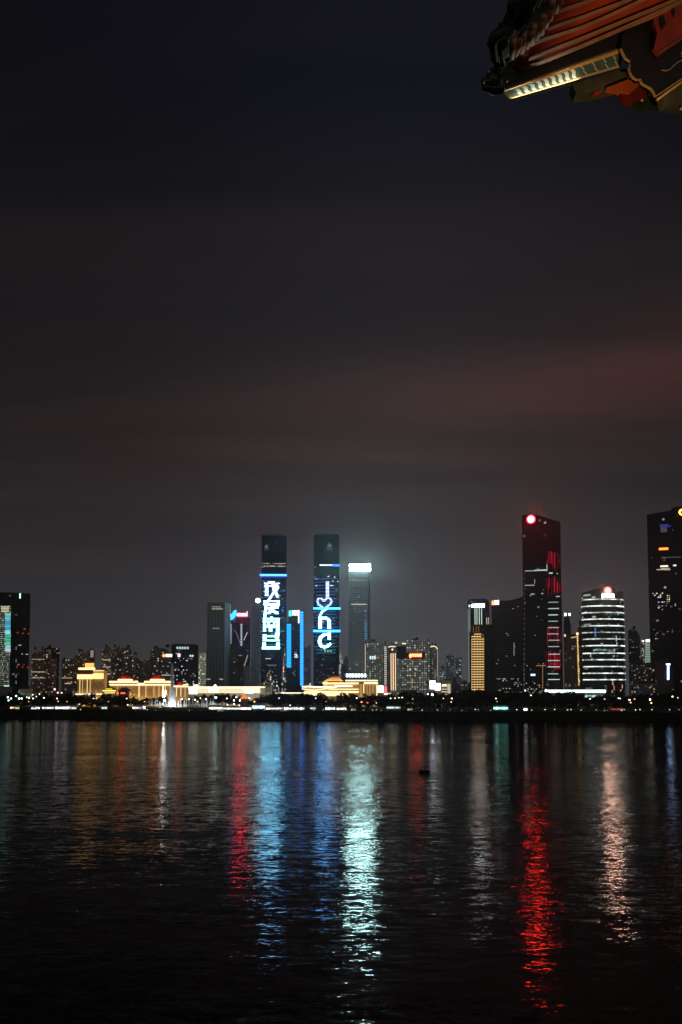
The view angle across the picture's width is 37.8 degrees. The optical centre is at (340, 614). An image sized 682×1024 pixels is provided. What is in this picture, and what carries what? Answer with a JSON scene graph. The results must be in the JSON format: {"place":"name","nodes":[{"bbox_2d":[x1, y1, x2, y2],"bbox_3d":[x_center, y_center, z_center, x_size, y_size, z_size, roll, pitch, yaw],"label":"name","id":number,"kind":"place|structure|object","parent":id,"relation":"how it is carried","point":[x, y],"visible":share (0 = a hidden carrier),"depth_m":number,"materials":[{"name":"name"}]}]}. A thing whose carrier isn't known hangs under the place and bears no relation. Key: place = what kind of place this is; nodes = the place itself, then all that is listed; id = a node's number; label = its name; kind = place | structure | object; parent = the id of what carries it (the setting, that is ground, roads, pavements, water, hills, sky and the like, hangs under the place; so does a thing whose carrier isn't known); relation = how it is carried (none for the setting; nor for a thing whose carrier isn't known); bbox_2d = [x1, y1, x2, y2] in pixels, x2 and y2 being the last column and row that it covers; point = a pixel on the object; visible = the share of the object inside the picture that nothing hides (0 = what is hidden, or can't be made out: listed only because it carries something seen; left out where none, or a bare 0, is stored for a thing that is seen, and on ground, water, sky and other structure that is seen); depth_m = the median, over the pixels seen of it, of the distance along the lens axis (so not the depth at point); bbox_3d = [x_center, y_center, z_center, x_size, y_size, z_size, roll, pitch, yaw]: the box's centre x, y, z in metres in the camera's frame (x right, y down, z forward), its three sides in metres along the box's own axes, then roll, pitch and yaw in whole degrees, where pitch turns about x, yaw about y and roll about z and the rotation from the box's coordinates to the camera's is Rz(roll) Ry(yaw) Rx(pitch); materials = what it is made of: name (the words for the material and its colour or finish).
{"place":"outdoors","nodes":[
{"label":"outdoors","id":0,"kind":"place"},
{"bbox_2d":[0,605,11,704],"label":"led tower","id":1,"kind":"structure","parent":0,"point":[5,635],"depth_m":1421.55,"materials":[{"name":"glass"}]},
{"bbox_2d":[0,592,17,696],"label":"office tower","id":2,"kind":"structure","parent":0,"point":[8,599],"depth_m":1506.87,"materials":[{"name":"black glass"}]},
{"bbox_2d":[31,646,45,704],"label":"apartment tower","id":3,"kind":"structure","parent":0,"point":[38,672],"depth_m":1348.03,"materials":[{"name":"grey concrete"}]},
{"bbox_2d":[45,647,51,704],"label":"apartment tower","id":4,"kind":"structure","parent":0,"point":[48,673],"depth_m":1357.83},
{"bbox_2d":[44,645,59,695],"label":"apartment tower","id":5,"kind":"structure","parent":0,"point":[55,651],"depth_m":1600.42,"materials":[{"name":"black concrete"}]},
{"bbox_2d":[51,655,56,704],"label":"apartment tower","id":6,"kind":"structure","parent":0,"point":[53,672],"depth_m":1342.52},
{"bbox_2d":[61,658,73,704],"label":"apartment tower","id":7,"kind":"structure","parent":0,"point":[67,676],"depth_m":1347.52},
{"bbox_2d":[73,649,86,704],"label":"apartment tower","id":8,"kind":"structure","parent":0,"point":[79,660],"depth_m":1417.90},
{"bbox_2d":[75,660,106,706],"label":"palace building","id":9,"kind":"structure","parent":0,"point":[90,678],"depth_m":1227.11,"materials":[{"name":"gold stone"}]},
{"bbox_2d":[87,648,94,667],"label":"apartment tower","id":10,"kind":"structure","parent":0,"point":[90,655],"depth_m":1499.94,"materials":[{"name":"grey concrete"}]},
{"bbox_2d":[101,645,110,687],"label":"apartment tower","id":11,"kind":"structure","parent":0,"point":[106,659],"depth_m":1399.12,"materials":[{"name":"grey concrete"}]},
{"bbox_2d":[111,644,122,683],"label":"apartment tower","id":12,"kind":"structure","parent":0,"point":[116,663],"depth_m":1498.58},
{"bbox_2d":[121,645,130,683],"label":"apartment tower","id":13,"kind":"structure","parent":0,"point":[126,660],"depth_m":1449.03,"materials":[{"name":"grey concrete"}]},
{"bbox_2d":[131,652,139,683],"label":"apartment tower","id":14,"kind":"structure","parent":0,"point":[135,668],"depth_m":1438.22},
{"bbox_2d":[140,660,149,683],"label":"apartment tower","id":15,"kind":"structure","parent":0,"point":[144,670],"depth_m":2096.98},
{"bbox_2d":[150,644,171,683],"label":"apartment tower","id":16,"kind":"structure","parent":0,"point":[161,661],"depth_m":1398.97,"materials":[{"name":"grey concrete"}]},
{"bbox_2d":[171,644,197,686],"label":"office tower","id":17,"kind":"structure","parent":0,"point":[184,663],"depth_m":1448.73,"materials":[{"name":"black glass"}]},
{"bbox_2d":[198,654,205,686],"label":"apartment tower","id":18,"kind":"structure","parent":0,"point":[201,671],"depth_m":1378.05,"materials":[{"name":"beige concrete"}]},
{"bbox_2d":[206,602,230,686],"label":"office tower","id":19,"kind":"structure","parent":0,"point":[218,639],"depth_m":1652.61,"materials":[{"name":"grey glass"}]},
{"bbox_2d":[229,646,237,686],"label":"apartment tower","id":20,"kind":"structure","parent":0,"point":[233,667],"depth_m":1538.26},
{"bbox_2d":[230,610,249,665],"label":"office tower","id":21,"kind":"structure","parent":0,"point":[239,633],"depth_m":1802.58,"materials":[{"name":"black glass"}]},
{"bbox_2d":[237,647,243,686],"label":"apartment tower","id":22,"kind":"structure","parent":0,"point":[240,667],"depth_m":1548.21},
{"bbox_2d":[244,664,250,686],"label":"apartment tower","id":23,"kind":"structure","parent":0,"point":[247,675],"depth_m":1557.26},
{"bbox_2d":[251,599,260,686],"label":"office tower","id":24,"kind":"structure","parent":0,"point":[256,645],"depth_m":1701.11,"materials":[{"name":"glass"}]},
{"bbox_2d":[263,670,279,693],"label":"glass spire","id":25,"kind":"structure","parent":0,"point":[269,679],"depth_m":1476.67,"materials":[{"name":"grey metal"}]},
{"bbox_2d":[260,534,286,691],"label":"twin tower","id":26,"kind":"structure","parent":0,"point":[273,575],"depth_m":1907.04,"materials":[{"name":"black glass"}]},
{"bbox_2d":[282,650,285,691],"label":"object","id":27,"kind":"structure","parent":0,"point":[284,676],"depth_m":1497.46,"materials":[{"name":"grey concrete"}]},
{"bbox_2d":[286,610,303,691],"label":"office tower","id":28,"kind":"structure","parent":0,"point":[295,654],"depth_m":1749.89,"materials":[{"name":"blue glass"}]},
{"bbox_2d":[304,645,310,685],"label":"apartment tower","id":29,"kind":"structure","parent":0,"point":[307,666],"depth_m":2297.69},
{"bbox_2d":[313,533,339,685],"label":"twin tower","id":30,"kind":"structure","parent":0,"point":[326,630],"depth_m":1906.60,"materials":[{"name":"black glass"}]},
{"bbox_2d":[0,718,681,1023],"bbox_3d":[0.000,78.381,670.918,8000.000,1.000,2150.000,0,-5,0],"label":"river","id":31,"kind":"structure","parent":0,"point":[186,871],"depth_m":138.89,"materials":[{"name":"black liquid"}]},
{"bbox_2d":[0,710,681,721],"bbox_3d":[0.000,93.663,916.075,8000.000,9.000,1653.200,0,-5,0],"label":"embankment","id":32,"kind":"structure","parent":0,"point":[594,718],"depth_m":914.20,"materials":[{"name":"concrete"}]},
{"bbox_2d":[0,709,681,721],"bbox_3d":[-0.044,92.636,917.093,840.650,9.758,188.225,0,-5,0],"label":"undergrowth","id":33,"kind":"object","parent":32,"relation":"on","point":[258,717],"visible":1,"depth_m":918.75,"materials":[{"name":"black plant"}]},
{"bbox_2d":[0,705,681,712],"bbox_3d":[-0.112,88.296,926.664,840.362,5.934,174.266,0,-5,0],"label":"undergrowth","id":34,"kind":"object","parent":32,"relation":"on","point":[304,709],"visible":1,"depth_m":928.23,"materials":[{"name":"black plant"}]},
{"bbox_2d":[0,696,681,711],"bbox_3d":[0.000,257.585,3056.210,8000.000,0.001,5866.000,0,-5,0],"label":"ground","id":35,"kind":"structure","parent":0,"point":[467,708],"depth_m":1078.31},
{"bbox_2d":[15,593,30,692],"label":"office tower","id":36,"kind":"structure","parent":35,"relation":"on","point":[22,641],"depth_m":1506.45,"materials":[{"name":"black glass"}]},
{"bbox_2d":[19,689,32,706],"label":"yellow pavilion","id":37,"kind":"structure","parent":35,"relation":"on","point":[27,692],"depth_m":1176.48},
{"bbox_2d":[56,692,71,704],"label":"tree","id":38,"kind":"object","parent":35,"relation":"on","point":[63,696],"visible":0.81,"depth_m":1088.09,"materials":[{"name":"green plant"}]},
{"bbox_2d":[71,695,84,703],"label":"tree","id":39,"kind":"object","parent":35,"relation":"on","point":[77,699],"visible":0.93,"depth_m":1077.62,"materials":[{"name":"green plant"}]},
{"bbox_2d":[101,694,112,703],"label":"tree","id":40,"kind":"object","parent":35,"relation":"on","point":[108,698],"visible":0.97,"depth_m":1066.69,"materials":[{"name":"green plant"}]},
{"bbox_2d":[102,687,117,706],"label":"gate pavilion","id":41,"kind":"structure","parent":35,"relation":"on","point":[112,691],"depth_m":1211.18,"materials":[{"name":"gold metal"}]},
{"bbox_2d":[117,687,131,706],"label":"red pavilion","id":42,"kind":"structure","parent":35,"relation":"on","point":[123,691],"depth_m":1166.05,"materials":[{"name":"brown wood"}]},
{"bbox_2d":[109,675,175,705],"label":"golden hall","id":43,"kind":"structure","parent":35,"relation":"on","point":[141,691],"depth_m":1255.94,"materials":[{"name":"gold metal"}]},
{"bbox_2d":[173,682,188,706],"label":"golden annex","id":44,"kind":"object","parent":35,"relation":"on","point":[180,691],"visible":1,"depth_m":1235.53,"materials":[{"name":"gold stone"}]},
{"bbox_2d":[200,694,210,706],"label":"tree","id":45,"kind":"object","parent":35,"relation":"on","point":[204,697],"visible":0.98,"depth_m":1159.89,"materials":[{"name":"green plant"}]},
{"bbox_2d":[188,685,265,706],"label":"exhibition hall","id":46,"kind":"structure","parent":35,"relation":"on","point":[249,692],"depth_m":1215.98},
{"bbox_2d":[240,692,249,705],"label":"tent pavilion","id":47,"kind":"structure","parent":35,"relation":"on","point":[244,699],"depth_m":1075.76,"materials":[{"name":"fabric"}]},
{"bbox_2d":[259,682,272,705],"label":"round hall","id":48,"kind":"structure","parent":35,"relation":"on","point":[269,689],"depth_m":1231.57,"materials":[{"name":"grey"}]},
{"bbox_2d":[260,694,274,705],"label":"tree","id":49,"kind":"object","parent":35,"relation":"on","point":[267,699],"visible":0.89,"depth_m":1049.05,"materials":[{"name":"green plant"}]},
{"bbox_2d":[276,692,303,705],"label":"arcade","id":50,"kind":"object","parent":35,"relation":"on","point":[292,693],"visible":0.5,"depth_m":1210.53,"materials":[{"name":"concrete"}]},
{"bbox_2d":[290,693,307,704],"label":"tree","id":51,"kind":"object","parent":35,"relation":"on","point":[300,698],"visible":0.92,"depth_m":1029.29,"materials":[{"name":"green plant"}]},
{"bbox_2d":[302,677,377,706],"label":"golden theatre","id":52,"kind":"structure","parent":35,"relation":"on","point":[331,690],"depth_m":1226.41,"materials":[{"name":"gold metal"}]},
{"bbox_2d":[339,648,342,682],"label":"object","id":53,"kind":"structure","parent":35,"relation":"on","point":[340,661],"depth_m":1498.82,"materials":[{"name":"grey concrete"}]},
{"bbox_2d":[341,662,345,682],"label":"apartment tower","id":54,"kind":"structure","parent":35,"relation":"on","point":[343,671],"depth_m":1477.79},
{"bbox_2d":[339,691,356,708],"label":"tree","id":55,"kind":"object","parent":35,"relation":"on","point":[351,695],"visible":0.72,"depth_m":1042.64,"materials":[{"name":"green plant"}]},
{"bbox_2d":[402,692,411,708],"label":"tree","id":56,"kind":"object","parent":35,"relation":"on","point":[407,698],"visible":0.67,"depth_m":1027.38,"materials":[{"name":"green plant"}]},
{"bbox_2d":[425,639,430,697],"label":"apartment tower","id":57,"kind":"structure","parent":35,"relation":"on","point":[427,666],"depth_m":1463.40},
{"bbox_2d":[430,695,442,705],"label":"tree","id":58,"kind":"object","parent":35,"relation":"on","point":[437,699],"visible":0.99,"depth_m":1029.24,"materials":[{"name":"green plant"}]},
{"bbox_2d":[446,691,457,702],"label":"tree","id":59,"kind":"object","parent":35,"relation":"on","point":[452,695],"visible":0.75,"depth_m":1010.04,"materials":[{"name":"green plant"}]},
{"bbox_2d":[465,689,480,708],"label":"tree","id":60,"kind":"object","parent":35,"relation":"on","point":[475,693],"visible":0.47,"depth_m":1027.49,"materials":[{"name":"green plant"}]},
{"bbox_2d":[469,625,484,704],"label":"residential block","id":61,"kind":"structure","parent":35,"relation":"on","point":[477,653],"depth_m":1349.32,"materials":[{"name":"stone"}]},
{"bbox_2d":[485,624,494,704],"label":"residential block","id":62,"kind":"structure","parent":35,"relation":"on","point":[489,663],"depth_m":1350.38,"materials":[{"name":"black stone"}]},
{"bbox_2d":[497,690,517,703],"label":"tree","id":63,"kind":"object","parent":35,"relation":"on","point":[511,695],"visible":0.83,"depth_m":989.81,"materials":[{"name":"green plant"}]},
{"bbox_2d":[518,692,532,703],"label":"tree","id":64,"kind":"object","parent":35,"relation":"on","point":[528,697],"visible":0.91,"depth_m":1002.68,"materials":[{"name":"green plant"}]},
{"bbox_2d":[544,692,562,707],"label":"tree","id":65,"kind":"object","parent":35,"relation":"on","point":[554,699],"visible":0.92,"depth_m":976.32,"materials":[{"name":"green plant"}]},
{"bbox_2d":[562,690,576,708],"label":"tree","id":66,"kind":"object","parent":35,"relation":"on","point":[571,694],"visible":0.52,"depth_m":1028.62,"materials":[{"name":"green plant"}]},
{"bbox_2d":[545,690,605,705],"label":"station canopy","id":67,"kind":"object","parent":35,"relation":"on","point":[592,693],"visible":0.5,"depth_m":1272.59,"materials":[{"name":"white"}]},
{"bbox_2d":[591,696,602,709],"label":"tree","id":68,"kind":"object","parent":35,"relation":"on","point":[595,700],"visible":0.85,"depth_m":988.09,"materials":[{"name":"green plant"}]},
{"bbox_2d":[613,693,625,703],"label":"tree","id":69,"kind":"object","parent":35,"relation":"on","point":[621,696],"visible":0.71,"depth_m":963.59,"materials":[{"name":"green plant"}]},
{"bbox_2d":[630,693,641,705],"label":"tree","id":70,"kind":"object","parent":35,"relation":"on","point":[636,698],"visible":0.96,"depth_m":969.48,"materials":[{"name":"green plant"}]},
{"bbox_2d":[639,696,651,709],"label":"tree","id":71,"kind":"object","parent":35,"relation":"on","point":[644,701],"visible":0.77,"depth_m":971.64,"materials":[{"name":"green plant"}]},
{"bbox_2d":[664,691,675,709],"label":"tree","id":72,"kind":"object","parent":35,"relation":"on","point":[670,694],"visible":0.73,"depth_m":964.46,"materials":[{"name":"green plant"}]},
{"bbox_2d":[674,692,681,704],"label":"tree","id":73,"kind":"object","parent":35,"relation":"on","point":[679,699],"visible":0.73,"depth_m":976.29,"materials":[{"name":"green plant"}]},
{"bbox_2d":[0,0,681,695],"label":"sky","id":74,"kind":"structure","parent":0,"point":[289,268],"materials":[{"name":"black"}]},
{"bbox_2d":[346,564,370,682],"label":"office tower","id":75,"kind":"structure","parent":0,"point":[358,607],"depth_m":1805.03,"materials":[{"name":"grey glass"}]},
{"bbox_2d":[366,639,382,685],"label":"apartment tower","id":76,"kind":"structure","parent":0,"point":[374,659],"depth_m":1498.85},
{"bbox_2d":[192,710,557,711],"bbox_3d":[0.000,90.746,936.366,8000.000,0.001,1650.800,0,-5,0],"label":"promenade","id":77,"kind":"structure","parent":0,"point":[462,711],"depth_m":905.54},
{"bbox_2d":[54,705,76,709],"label":"riverside kiosk","id":78,"kind":"object","parent":77,"relation":"on","point":[63,707],"visible":0.8,"depth_m":992.16,"materials":[{"name":"white"}]},
{"bbox_2d":[222,706,250,709],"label":"riverside kiosk","id":79,"kind":"object","parent":77,"relation":"on","point":[236,707],"visible":0.85,"depth_m":957.21,"materials":[{"name":"white"}]},
{"bbox_2d":[252,703,264,709],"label":"riverside kiosk","id":80,"kind":"object","parent":77,"relation":"on","point":[257,706],"visible":0.96,"depth_m":952.76,"materials":[{"name":"white"}]},
{"bbox_2d":[265,706,283,710],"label":"riverside kiosk","id":81,"kind":"object","parent":77,"relation":"on","point":[273,707],"visible":0.85,"depth_m":949.15,"materials":[{"name":"white"}]},
{"bbox_2d":[386,705,400,710],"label":"riverside kiosk","id":82,"kind":"object","parent":77,"relation":"on","point":[393,707],"visible":0.97,"depth_m":925.18,"materials":[{"name":"white"}]},
{"bbox_2d":[493,705,507,711],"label":"riverside kiosk","id":83,"kind":"object","parent":77,"relation":"on","point":[500,707],"visible":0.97,"depth_m":903.35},
{"bbox_2d":[377,686,387,696],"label":"screen wall","id":84,"kind":"structure","parent":0,"point":[382,690],"depth_m":1266.01,"materials":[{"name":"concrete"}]},
{"bbox_2d":[383,641,387,685],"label":"apartment tower","id":85,"kind":"structure","parent":0,"point":[385,664],"depth_m":1488.50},
{"bbox_2d":[388,643,395,695],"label":"apartment tower","id":86,"kind":"structure","parent":0,"point":[392,665],"depth_m":1478.04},
{"bbox_2d":[395,637,424,703],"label":"apartment tower","id":87,"kind":"structure","parent":0,"point":[410,660],"depth_m":1468.36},
{"bbox_2d":[431,643,437,682],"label":"apartment tower","id":88,"kind":"structure","parent":0,"point":[434,663],"depth_m":1458.70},
{"bbox_2d":[430,681,440,705],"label":"billboard building","id":89,"kind":"structure","parent":0,"point":[435,687],"depth_m":1295.97,"materials":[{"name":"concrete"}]},
{"bbox_2d":[440,665,444,684],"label":"apartment tower","id":90,"kind":"structure","parent":0,"point":[442,672],"depth_m":2695.74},
{"bbox_2d":[441,679,451,705],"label":"balcony building","id":91,"kind":"structure","parent":0,"point":[445,686],"depth_m":1286.22,"materials":[{"name":"concrete"}]},
{"bbox_2d":[446,654,453,692],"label":"apartment tower","id":92,"kind":"structure","parent":0,"point":[449,666],"depth_m":2696.99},
{"bbox_2d":[452,676,460,692],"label":"apartment tower","id":93,"kind":"structure","parent":0,"point":[456,687],"depth_m":1326.66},
{"bbox_2d":[455,655,461,685],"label":"apartment tower","id":94,"kind":"structure","parent":0,"point":[458,668],"depth_m":2696.73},
{"bbox_2d":[460,679,467,690],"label":"apartment tower","id":95,"kind":"structure","parent":0,"point":[463,684],"depth_m":2394.07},
{"bbox_2d":[467,599,489,688],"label":"office tower","id":96,"kind":"structure","parent":0,"point":[478,611],"depth_m":1604.73,"materials":[{"name":"grey glass"}]},
{"bbox_2d":[491,596,523,698],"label":"office tower","id":97,"kind":"structure","parent":0,"point":[507,618],"depth_m":1550.82,"materials":[{"name":"black glass"}]},
{"bbox_2d":[522,514,562,696],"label":"office tower","id":98,"kind":"structure","parent":0,"point":[542,606],"depth_m":1505.74,"materials":[{"name":"black glass"}]},
{"bbox_2d":[564,613,570,634],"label":"apartment tower","id":99,"kind":"structure","parent":0,"point":[567,630],"depth_m":1903.56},
{"bbox_2d":[564,613,570,625],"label":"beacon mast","id":100,"kind":"object","parent":99,"relation":"attached to","point":[567,620],"visible":1,"depth_m":1899.76,"materials":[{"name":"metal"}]},
{"bbox_2d":[564,633,579,689],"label":"residential block","id":101,"kind":"structure","parent":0,"point":[571,663],"depth_m":1448.98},
{"bbox_2d":[578,612,582,689],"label":"apartment tower","id":102,"kind":"structure","parent":0,"point":[581,650],"depth_m":1500.72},
{"bbox_2d":[481,0,681,115],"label":"pavilion eave","id":103,"kind":"object","parent":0,"point":[549,43],"visible":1,"depth_m":15.12,"materials":[{"name":"red paint"}]},
{"bbox_2d":[581,587,625,697],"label":"round tower","id":104,"kind":"structure","parent":0,"point":[603,645],"depth_m":1454.89,"materials":[{"name":"black glass"}]},
{"bbox_2d":[628,626,639,683],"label":"apartment tower","id":105,"kind":"structure","parent":0,"point":[634,644],"depth_m":1500.98,"materials":[{"name":"black concrete"}]},
{"bbox_2d":[629,660,652,683],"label":"apartment tower","id":106,"kind":"structure","parent":0,"point":[640,672],"depth_m":1377.84,"materials":[{"name":"black concrete"}]},
{"bbox_2d":[629,681,654,706],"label":"apartment tower","id":107,"kind":"structure","parent":0,"point":[636,688],"depth_m":1226.99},
{"bbox_2d":[641,639,649,662],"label":"office tower","id":108,"kind":"structure","parent":0,"point":[645,652],"depth_m":1480.42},
{"bbox_2d":[654,658,673,704],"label":"apartment tower","id":109,"kind":"structure","parent":0,"point":[661,683],"depth_m":1328.12,"materials":[{"name":"black concrete"}]},
{"bbox_2d":[647,506,681,704],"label":"office tower","id":110,"kind":"structure","parent":0,"point":[664,535],"depth_m":1409.96,"materials":[{"name":"black glass"}]},
{"bbox_2d":[666,664,669,691],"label":"led column","id":111,"kind":"structure","parent":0,"point":[668,678],"depth_m":1247.35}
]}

